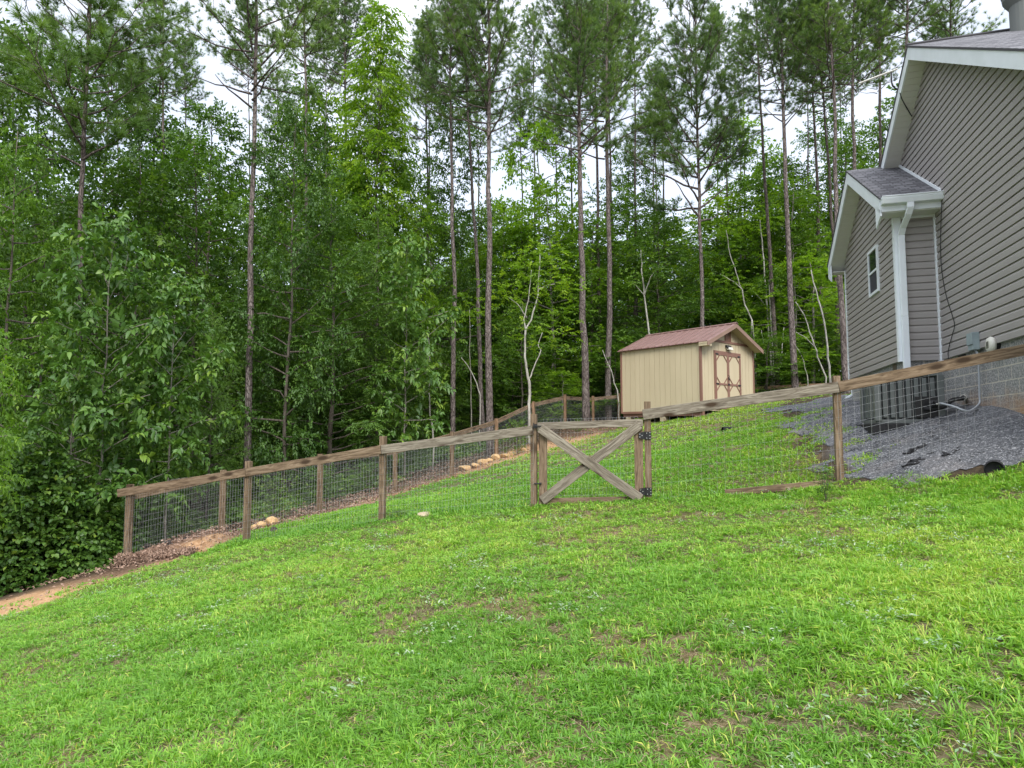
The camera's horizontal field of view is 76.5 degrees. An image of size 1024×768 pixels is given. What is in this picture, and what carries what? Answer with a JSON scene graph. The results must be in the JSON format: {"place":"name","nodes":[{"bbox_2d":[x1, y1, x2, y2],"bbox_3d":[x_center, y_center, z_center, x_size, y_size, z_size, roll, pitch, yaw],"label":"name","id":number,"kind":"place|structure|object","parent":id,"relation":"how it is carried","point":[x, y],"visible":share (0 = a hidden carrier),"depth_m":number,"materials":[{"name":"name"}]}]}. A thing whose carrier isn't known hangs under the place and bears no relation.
{"place":"outdoors","nodes":[
{"label":"outdoors","id":0,"kind":"place"},
{"bbox_2d":[0,0,1009,365],"label":"sky","id":1,"kind":"structure","parent":0,"point":[865,102],"materials":[{"name":"white"}]},
{"bbox_2d":[0,380,1023,767],"bbox_3d":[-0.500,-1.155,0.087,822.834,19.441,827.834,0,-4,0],"label":"ground","id":2,"kind":"structure","parent":0,"point":[42,594],"depth_m":5.37,"materials":[{"name":"soil"}]},
{"bbox_2d":[0,328,33,539],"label":"broadleaf tree","id":3,"kind":"object","parent":2,"relation":"on","point":[4,433],"visible":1,"depth_m":10.04,"materials":[{"name":"green plant"}]},
{"bbox_2d":[0,103,45,468],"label":"broadleaf tree","id":4,"kind":"object","parent":2,"relation":"on","point":[23,270],"visible":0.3,"depth_m":14.54,"materials":[{"name":"green plant"}]},
{"bbox_2d":[0,119,100,563],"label":"broadleaf tree","id":5,"kind":"object","parent":2,"relation":"on","point":[21,164],"visible":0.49,"depth_m":13.31,"materials":[{"name":"green plant"}]},
{"bbox_2d":[0,216,113,572],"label":"broadleaf tree","id":6,"kind":"object","parent":2,"relation":"on","point":[20,313],"visible":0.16,"depth_m":15.07,"materials":[{"name":"green plant"}]},
{"bbox_2d":[7,348,124,556],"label":"broadleaf tree","id":7,"kind":"object","parent":2,"relation":"on","point":[75,364],"visible":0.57,"depth_m":11.90,"materials":[{"name":"green plant"}]},
{"bbox_2d":[0,7,133,455],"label":"broadleaf tree","id":8,"kind":"object","parent":2,"relation":"on","point":[21,103],"visible":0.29,"depth_m":15.81,"materials":[{"name":"green plant"}]},
{"bbox_2d":[0,15,143,483],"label":"broadleaf tree","id":9,"kind":"object","parent":2,"relation":"on","point":[66,164],"visible":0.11,"depth_m":19.77,"materials":[{"name":"green plant"}]},
{"bbox_2d":[0,428,163,596],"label":"vine thicket","id":10,"kind":"object","parent":2,"relation":"on","point":[94,534],"visible":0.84,"depth_m":11.17,"materials":[{"name":"green plant"}]},
{"bbox_2d":[6,202,195,556],"bbox_3d":[-7.918,0.243,12.665,3.077,7.445,3.282,-4,-6,39],"label":"broadleaf tree","id":11,"kind":"object","parent":2,"relation":"on","point":[155,325],"visible":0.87,"depth_m":12.33,"materials":[{"name":"green plant"}]},
{"bbox_2d":[0,0,201,461],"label":"pine tree","id":12,"kind":"object","parent":2,"relation":"on","point":[73,58],"visible":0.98,"depth_m":15.90,"materials":[{"name":"green plant"}]},
{"bbox_2d":[0,29,203,504],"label":"broadleaf tree","id":13,"kind":"object","parent":2,"relation":"on","point":[136,133],"visible":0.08,"depth_m":25.63,"materials":[{"name":"green plant"}]},
{"bbox_2d":[5,148,242,525],"bbox_3d":[-10.851,-0.978,18.893,6.077,12.198,5.958,-2,-5,20],"label":"broadleaf tree","id":14,"kind":"object","parent":2,"relation":"on","point":[152,191],"visible":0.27,"depth_m":18.69,"materials":[{"name":"green plant"}]},
{"bbox_2d":[28,97,235,505],"bbox_3d":[-15.747,-2.874,27.555,7.599,18.921,7.450,-4,-6,42],"label":"broadleaf tree","id":15,"kind":"object","parent":2,"relation":"on","point":[154,161],"visible":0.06,"depth_m":27.68,"materials":[{"name":"green plant"}]},
{"bbox_2d":[99,0,203,517],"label":"pine tree","id":16,"kind":"object","parent":2,"relation":"on","point":[179,81],"visible":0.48,"depth_m":27.01,"materials":[{"name":"green plant"}]},
{"bbox_2d":[107,545,199,567],"bbox_3d":[-5.901,2.870,10.713,1.899,0.526,0.505,-2,-5,23],"label":"mulch pile","id":17,"kind":"object","parent":2,"relation":"on","point":[130,558],"visible":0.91,"depth_m":10.63,"materials":[{"name":"brown plant"}]},
{"bbox_2d":[45,124,299,520],"bbox_3d":[-9.929,-1.564,20.192,5.979,13.066,7.019,-4,-6,43],"label":"broadleaf tree","id":18,"kind":"object","parent":2,"relation":"on","point":[194,164],"visible":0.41,"depth_m":20.11,"materials":[{"name":"green plant"}]},
{"bbox_2d":[94,269,254,542],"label":"broadleaf tree","id":19,"kind":"object","parent":2,"relation":"on","point":[173,292],"visible":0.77,"depth_m":13.16,"materials":[{"name":"green plant"}]},
{"bbox_2d":[164,35,212,123],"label":"pine tree","id":20,"kind":"object","parent":2,"relation":"on","point":[196,54],"visible":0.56,"depth_m":47.42,"materials":[{"name":"green plant"}]},
{"bbox_2d":[105,96,280,511],"bbox_3d":[-11.285,-2.728,24.203,6.009,16.634,6.937,0,-4,1],"label":"broadleaf tree","id":21,"kind":"object","parent":2,"relation":"on","point":[208,117],"visible":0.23,"depth_m":24.13,"materials":[{"name":"green plant"}]},
{"bbox_2d":[171,302,255,530],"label":"broadleaf tree","id":22,"kind":"object","parent":2,"relation":"on","point":[222,405],"visible":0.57,"depth_m":15.45,"materials":[{"name":"green plant"}]},
{"bbox_2d":[148,0,339,505],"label":"pine tree","id":23,"kind":"object","parent":2,"relation":"on","point":[254,23],"visible":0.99,"depth_m":18.04,"materials":[{"name":"green plant"}]},
{"bbox_2d":[151,184,338,484],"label":"broadleaf tree","id":24,"kind":"object","parent":2,"relation":"on","point":[238,248],"visible":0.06,"depth_m":25.81,"materials":[{"name":"green plant"}]},
{"bbox_2d":[217,0,278,452],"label":"pine tree","id":25,"kind":"object","parent":2,"relation":"on","point":[244,44],"visible":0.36,"depth_m":42.88,"materials":[{"name":"green plant"}]},
{"bbox_2d":[238,64,308,179],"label":"pine tree","id":26,"kind":"object","parent":2,"relation":"on","point":[268,108],"visible":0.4,"depth_m":41.49,"materials":[{"name":"green plant"}]},
{"bbox_2d":[209,98,356,503],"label":"broadleaf tree","id":27,"kind":"object","parent":2,"relation":"on","point":[262,449],"visible":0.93,"depth_m":17.86,"materials":[{"name":"green plant"}]},
{"bbox_2d":[195,202,370,499],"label":"broadleaf tree","id":28,"kind":"object","parent":2,"relation":"on","point":[320,276],"visible":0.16,"depth_m":20.79,"materials":[{"name":"green plant"}]},
{"bbox_2d":[0,419,571,578],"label":"ground cover","id":29,"kind":"object","parent":2,"relation":"on","point":[444,450],"visible":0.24,"depth_m":17.94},
{"bbox_2d":[238,56,355,480],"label":"broadleaf tree","id":30,"kind":"object","parent":2,"relation":"on","point":[296,107],"visible":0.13,"depth_m":27.45,"materials":[{"name":"green plant"}]},
{"bbox_2d":[245,0,351,452],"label":"pine tree","id":31,"kind":"object","parent":2,"relation":"on","point":[318,48],"visible":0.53,"depth_m":24.98,"materials":[{"name":"green plant"}]},
{"bbox_2d":[214,114,411,469],"bbox_3d":[-8.140,-3.321,27.329,8.288,16.395,8.067,0,-4,3],"label":"broadleaf tree","id":32,"kind":"object","parent":2,"relation":"on","point":[299,175],"visible":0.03,"depth_m":26.73,"materials":[{"name":"green plant"}]},
{"bbox_2d":[219,175,420,497],"bbox_3d":[-5.253,-1.044,19.851,5.441,10.392,5.928,0,-4,5],"label":"broadleaf tree","id":33,"kind":"object","parent":2,"relation":"on","point":[353,426],"visible":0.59,"depth_m":19.09,"materials":[{"name":"green plant"}]},
{"bbox_2d":[279,0,365,447],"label":"pine tree","id":34,"kind":"object","parent":2,"relation":"on","point":[335,57],"visible":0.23,"depth_m":38.12,"materials":[{"name":"green plant"}]},
{"bbox_2d":[117,414,537,553],"bbox_3d":[-3.272,1.989,10.492,7.516,2.950,0.130,-1,-4,15],"label":"wooden fence","id":35,"kind":"object","parent":2,"relation":"on","point":[249,471],"visible":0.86,"depth_m":10.36,"materials":[{"name":"brown wood"}]},
{"bbox_2d":[239,82,421,440],"bbox_3d":[-7.815,-3.899,27.337,8.077,17.742,7.156,-4,-6,42],"label":"broadleaf tree","id":36,"kind":"object","parent":2,"relation":"on","point":[318,116],"visible":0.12,"depth_m":26.85,"materials":[{"name":"green plant"}]},
{"bbox_2d":[283,0,392,397],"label":"pine tree","id":37,"kind":"object","parent":2,"relation":"on","point":[355,8],"visible":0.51,"depth_m":29.87,"materials":[{"name":"green plant"}]},
{"bbox_2d":[306,340,423,472],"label":"broadleaf tree","id":38,"kind":"object","parent":2,"relation":"on","point":[370,413],"visible":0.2,"depth_m":21.62,"materials":[{"name":"green plant"}]},
{"bbox_2d":[282,0,450,444],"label":"broadleaf tree","id":39,"kind":"object","parent":2,"relation":"on","point":[350,107],"visible":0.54,"depth_m":25.18,"materials":[{"name":"green plant"}]},
{"bbox_2d":[132,393,619,549],"bbox_3d":[-1.079,1.823,19.342,0.847,4.029,19.188,-3,-5,33],"label":"wooden fence","id":40,"kind":"object","parent":2,"relation":"on","point":[319,490],"visible":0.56,"depth_m":15.93,"materials":[{"name":"brown wood"}]},
{"bbox_2d":[287,117,466,460],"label":"broadleaf tree","id":41,"kind":"object","parent":2,"relation":"on","point":[404,185],"visible":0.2,"depth_m":25.08,"materials":[{"name":"green plant"}]},
{"bbox_2d":[307,200,448,479],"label":"broadleaf tree","id":42,"kind":"object","parent":2,"relation":"on","point":[376,265],"visible":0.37,"depth_m":21.38,"materials":[{"name":"green plant"}]},
{"bbox_2d":[360,229,463,477],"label":"broadleaf tree","id":43,"kind":"object","parent":2,"relation":"on","point":[408,264],"visible":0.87,"depth_m":19.34,"materials":[{"name":"green plant"}]},
{"bbox_2d":[356,162,484,441],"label":"broadleaf tree","id":44,"kind":"object","parent":2,"relation":"on","point":[473,362],"visible":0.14,"depth_m":28.65,"materials":[{"name":"green plant"}]},
{"bbox_2d":[386,20,463,438],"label":"pine tree","id":45,"kind":"object","parent":2,"relation":"on","point":[415,81],"visible":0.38,"depth_m":31.94,"materials":[{"name":"green plant"}]},
{"bbox_2d":[2,419,854,608],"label":"leaf litter","id":46,"kind":"object","parent":2,"relation":"on","point":[240,526],"visible":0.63,"depth_m":14.01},
{"bbox_2d":[390,0,516,457],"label":"pine tree","id":47,"kind":"object","parent":2,"relation":"on","point":[421,26],"visible":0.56,"depth_m":23.53,"materials":[{"name":"green plant"}]},
{"bbox_2d":[416,0,515,431],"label":"pine tree","id":48,"kind":"object","parent":2,"relation":"on","point":[479,344],"visible":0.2,"depth_m":26.58,"materials":[{"name":"green plant"}]},
{"bbox_2d":[411,66,528,435],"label":"broadleaf tree","id":49,"kind":"object","parent":2,"relation":"on","point":[460,211],"visible":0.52,"depth_m":30.19,"materials":[{"name":"green plant"}]},
{"bbox_2d":[412,0,561,456],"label":"pine tree","id":50,"kind":"object","parent":2,"relation":"on","point":[498,16],"visible":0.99,"depth_m":22.05,"materials":[{"name":"green plant"}]},
{"bbox_2d":[435,197,566,416],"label":"broadleaf tree","id":51,"kind":"object","parent":2,"relation":"on","point":[500,206],"visible":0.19,"depth_m":33.02,"materials":[{"name":"green plant"}]},
{"bbox_2d":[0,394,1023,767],"bbox_3d":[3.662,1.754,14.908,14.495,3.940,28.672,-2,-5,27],"label":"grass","id":52,"kind":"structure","parent":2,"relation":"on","point":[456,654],"depth_m":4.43,"materials":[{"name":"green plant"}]},
{"bbox_2d":[0,453,1023,767],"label":"lawn thatch","id":53,"kind":"object","parent":2,"relation":"on","point":[516,611],"visible":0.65,"depth_m":4.87,"materials":[{"name":"plant"}]},
{"bbox_2d":[1,486,1023,767],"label":"lawn weeds","id":54,"kind":"object","parent":2,"relation":"on","point":[865,518],"visible":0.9,"depth_m":5.13,"materials":[{"name":"green plant"}]},
{"bbox_2d":[466,366,558,427],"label":"broadleaf tree","id":55,"kind":"object","parent":2,"relation":"on","point":[513,394],"visible":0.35,"depth_m":28.27,"materials":[{"name":"green plant"}]},
{"bbox_2d":[438,220,595,443],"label":"sapling","id":56,"kind":"object","parent":2,"relation":"on","point":[519,284],"visible":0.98,"depth_m":22.82,"materials":[{"name":"green plant"}]},
{"bbox_2d":[484,57,550,331],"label":"pine tree","id":57,"kind":"object","parent":2,"relation":"on","point":[527,73],"visible":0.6,"depth_m":39.12,"materials":[{"name":"green plant"}]},
{"bbox_2d":[483,299,567,426],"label":"broadleaf tree","id":58,"kind":"object","parent":2,"relation":"on","point":[523,418],"visible":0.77,"depth_m":26.95,"materials":[{"name":"green plant"}]},
{"bbox_2d":[431,215,621,423],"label":"broadleaf tree","id":59,"kind":"object","parent":2,"relation":"on","point":[501,238],"visible":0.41,"depth_m":31.39,"materials":[{"name":"green plant"}]},
{"bbox_2d":[506,3,556,361],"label":"pine tree","id":60,"kind":"object","parent":2,"relation":"on","point":[526,35],"visible":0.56,"depth_m":47.57,"materials":[{"name":"green plant"}]},
{"bbox_2d":[477,116,605,408],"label":"broadleaf tree","id":61,"kind":"object","parent":2,"relation":"on","point":[510,163],"visible":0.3,"depth_m":37.59,"materials":[{"name":"green plant"}]},
{"bbox_2d":[475,177,625,418],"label":"broadleaf tree","id":62,"kind":"object","parent":2,"relation":"on","point":[546,207],"visible":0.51,"depth_m":30.94,"materials":[{"name":"green plant"}]},
{"bbox_2d":[525,370,602,422],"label":"broadleaf tree","id":63,"kind":"object","parent":2,"relation":"on","point":[561,411],"visible":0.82,"depth_m":26.39,"materials":[{"name":"green plant"}]},
{"bbox_2d":[501,0,647,420],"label":"pine tree","id":64,"kind":"object","parent":2,"relation":"on","point":[577,50],"visible":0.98,"depth_m":24.60,"materials":[{"name":"green plant"}]},
{"bbox_2d":[539,0,634,413],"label":"pine tree","id":65,"kind":"object","parent":2,"relation":"on","point":[597,128],"visible":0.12,"depth_m":32.93,"materials":[{"name":"green plant"}]},
{"bbox_2d":[506,215,673,415],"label":"broadleaf tree","id":66,"kind":"object","parent":2,"relation":"on","point":[587,254],"visible":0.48,"depth_m":30.73,"materials":[{"name":"green plant"}]},
{"bbox_2d":[553,342,628,418],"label":"broadleaf tree","id":67,"kind":"object","parent":2,"relation":"on","point":[595,356],"visible":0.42,"depth_m":28.65,"materials":[{"name":"green plant"}]},
{"bbox_2d":[540,0,687,419],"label":"pine tree","id":68,"kind":"object","parent":2,"relation":"on","point":[610,57],"visible":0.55,"depth_m":28.10,"materials":[{"name":"green plant"}]},
{"bbox_2d":[586,0,672,329],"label":"pine tree","id":69,"kind":"object","parent":2,"relation":"on","point":[635,12],"visible":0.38,"depth_m":34.96,"materials":[{"name":"green plant"}]},
{"bbox_2d":[572,135,699,390],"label":"broadleaf tree","id":70,"kind":"object","parent":2,"relation":"on","point":[624,179],"visible":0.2,"depth_m":38.29,"materials":[{"name":"green plant"}]},
{"bbox_2d":[545,182,736,391],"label":"broadleaf tree","id":71,"kind":"object","parent":2,"relation":"on","point":[626,216],"visible":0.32,"depth_m":33.10,"materials":[{"name":"green plant"}]},
{"bbox_2d":[598,230,687,333],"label":"sapling","id":72,"kind":"object","parent":2,"relation":"on","point":[642,269],"visible":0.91,"depth_m":29.39,"materials":[{"name":"green plant"}]},
{"bbox_2d":[568,210,733,408],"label":"broadleaf tree","id":73,"kind":"object","parent":2,"relation":"on","point":[662,230],"visible":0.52,"depth_m":30.76,"materials":[{"name":"green plant"}]},
{"bbox_2d":[618,109,686,332],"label":"pine tree","id":74,"kind":"object","parent":2,"relation":"on","point":[647,142],"visible":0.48,"depth_m":36.71,"materials":[{"name":"green plant"}]},
{"bbox_2d":[615,0,759,326],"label":"pine tree","id":75,"kind":"object","parent":2,"relation":"on","point":[708,42],"visible":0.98,"depth_m":28.63,"materials":[{"name":"green plant"}]},
{"bbox_2d":[617,322,763,421],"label":"garden shed","id":76,"kind":"structure","parent":2,"relation":"on","point":[669,368],"depth_m":21.21,"materials":[{"name":"wood"}]},
{"bbox_2d":[633,187,806,363],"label":"broadleaf tree","id":77,"kind":"object","parent":2,"relation":"on","point":[710,207],"visible":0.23,"depth_m":36.48,"materials":[{"name":"green plant"}]},
{"bbox_2d":[655,237,788,383],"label":"broadleaf tree","id":78,"kind":"object","parent":2,"relation":"on","point":[717,302],"visible":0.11,"depth_m":36.37,"materials":[{"name":"green plant"}]},
{"bbox_2d":[686,119,773,305],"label":"pine tree","id":79,"kind":"object","parent":2,"relation":"on","point":[742,135],"visible":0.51,"depth_m":36.82,"materials":[{"name":"green plant"}]},
{"bbox_2d":[685,208,777,392],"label":"sapling","id":80,"kind":"object","parent":2,"relation":"on","point":[738,277],"visible":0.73,"depth_m":30.42,"materials":[{"name":"green plant"}]},
{"bbox_2d":[673,102,808,332],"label":"broadleaf tree","id":81,"kind":"object","parent":2,"relation":"on","point":[730,189],"visible":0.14,"depth_m":40.52,"materials":[{"name":"green plant"}]},
{"bbox_2d":[713,0,802,389],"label":"pine tree","id":82,"kind":"object","parent":2,"relation":"on","point":[735,59],"visible":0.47,"depth_m":30.84,"materials":[{"name":"green plant"}]},
{"bbox_2d":[679,162,843,381],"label":"broadleaf tree","id":83,"kind":"object","parent":2,"relation":"on","point":[745,183],"visible":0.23,"depth_m":35.64,"materials":[{"name":"green plant"}]},
{"bbox_2d":[678,195,844,382],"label":"broadleaf tree","id":84,"kind":"object","parent":2,"relation":"on","point":[743,247],"visible":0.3,"depth_m":33.80,"materials":[{"name":"green plant"}]},
{"bbox_2d":[714,0,836,387],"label":"pine tree","id":85,"kind":"object","parent":2,"relation":"on","point":[771,9],"visible":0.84,"depth_m":26.58,"materials":[{"name":"green plant"}]},
{"bbox_2d":[730,175,845,379],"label":"broadleaf tree","id":86,"kind":"object","parent":2,"relation":"on","point":[800,204],"visible":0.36,"depth_m":33.22,"materials":[{"name":"green plant"}]},
{"bbox_2d":[731,250,845,396],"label":"broadleaf tree","id":87,"kind":"object","parent":2,"relation":"on","point":[827,288],"visible":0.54,"depth_m":30.17,"materials":[{"name":"green plant"}]},
{"bbox_2d":[750,329,838,392],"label":"broadleaf tree","id":88,"kind":"object","parent":2,"relation":"on","point":[771,366],"visible":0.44,"depth_m":27.66,"materials":[{"name":"green plant"}]},
{"bbox_2d":[768,1,850,375],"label":"pine tree","id":89,"kind":"object","parent":2,"relation":"on","point":[816,170],"visible":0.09,"depth_m":33.90,"materials":[{"name":"green plant"}]},
{"bbox_2d":[768,0,876,376],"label":"pine tree","id":90,"kind":"object","parent":2,"relation":"on","point":[825,100],"visible":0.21,"depth_m":31.91,"materials":[{"name":"green plant"}]},
{"bbox_2d":[770,98,877,328],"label":"broadleaf tree","id":91,"kind":"object","parent":2,"relation":"on","point":[830,120],"visible":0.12,"depth_m":41.08,"materials":[{"name":"green plant"}]},
{"bbox_2d":[642,344,1023,497],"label":"wooden fence","id":92,"kind":"object","parent":2,"relation":"on","point":[836,386],"visible":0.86,"depth_m":8.61,"materials":[{"name":"brown wood"}]},
{"bbox_2d":[533,417,651,504],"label":"fence gate","id":93,"kind":"structure","parent":92,"relation":"attached to","point":[588,463],"depth_m":9.35,"materials":[{"name":"brown wood"}]},
{"bbox_2d":[765,0,905,392],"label":"pine tree","id":94,"kind":"object","parent":2,"relation":"on","point":[839,5],"visible":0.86,"depth_m":25.73,"materials":[{"name":"green plant"}]},
{"bbox_2d":[793,124,878,364],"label":"broadleaf tree","id":95,"kind":"object","parent":2,"relation":"on","point":[844,151],"visible":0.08,"depth_m":36.94,"materials":[{"name":"green plant"}]},
{"bbox_2d":[793,0,913,169],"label":"pine tree","id":96,"kind":"object","parent":2,"relation":"on","point":[862,17],"visible":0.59,"depth_m":27.95,"materials":[{"name":"green plant"}]},
{"bbox_2d":[849,0,925,166],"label":"pine tree","id":97,"kind":"object","parent":2,"relation":"on","point":[875,28],"visible":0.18,"depth_m":34.16,"materials":[{"name":"green plant"}]},
{"bbox_2d":[761,395,1023,486],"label":"gravel","id":98,"kind":"structure","parent":2,"relation":"on","point":[966,444],"depth_m":8.65,"materials":[{"name":"grey gravel"}]},
{"bbox_2d":[857,372,945,433],"bbox_3d":[6.050,0.322,10.124,1.040,0.920,1.040,-1,-4,16],"label":"air conditioner","id":99,"kind":"object","parent":98,"relation":"on","point":[891,401],"visible":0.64,"depth_m":9.75,"materials":[{"name":"grey metal"}]},
{"bbox_2d":[855,0,950,54],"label":"pine tree","id":100,"kind":"object","parent":2,"relation":"on","point":[902,6],"visible":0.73,"depth_m":27.18,"materials":[{"name":"green plant"}]},
{"bbox_2d":[827,0,1023,413],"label":"house","id":101,"kind":"structure","parent":2,"relation":"on","point":[954,144],"depth_m":10.75,"materials":[{"name":"beige plastic"}]},
{"bbox_2d":[885,0,1006,55],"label":"pine tree","id":102,"kind":"object","parent":2,"relation":"on","point":[948,16],"visible":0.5,"depth_m":29.10,"materials":[{"name":"green plant"}]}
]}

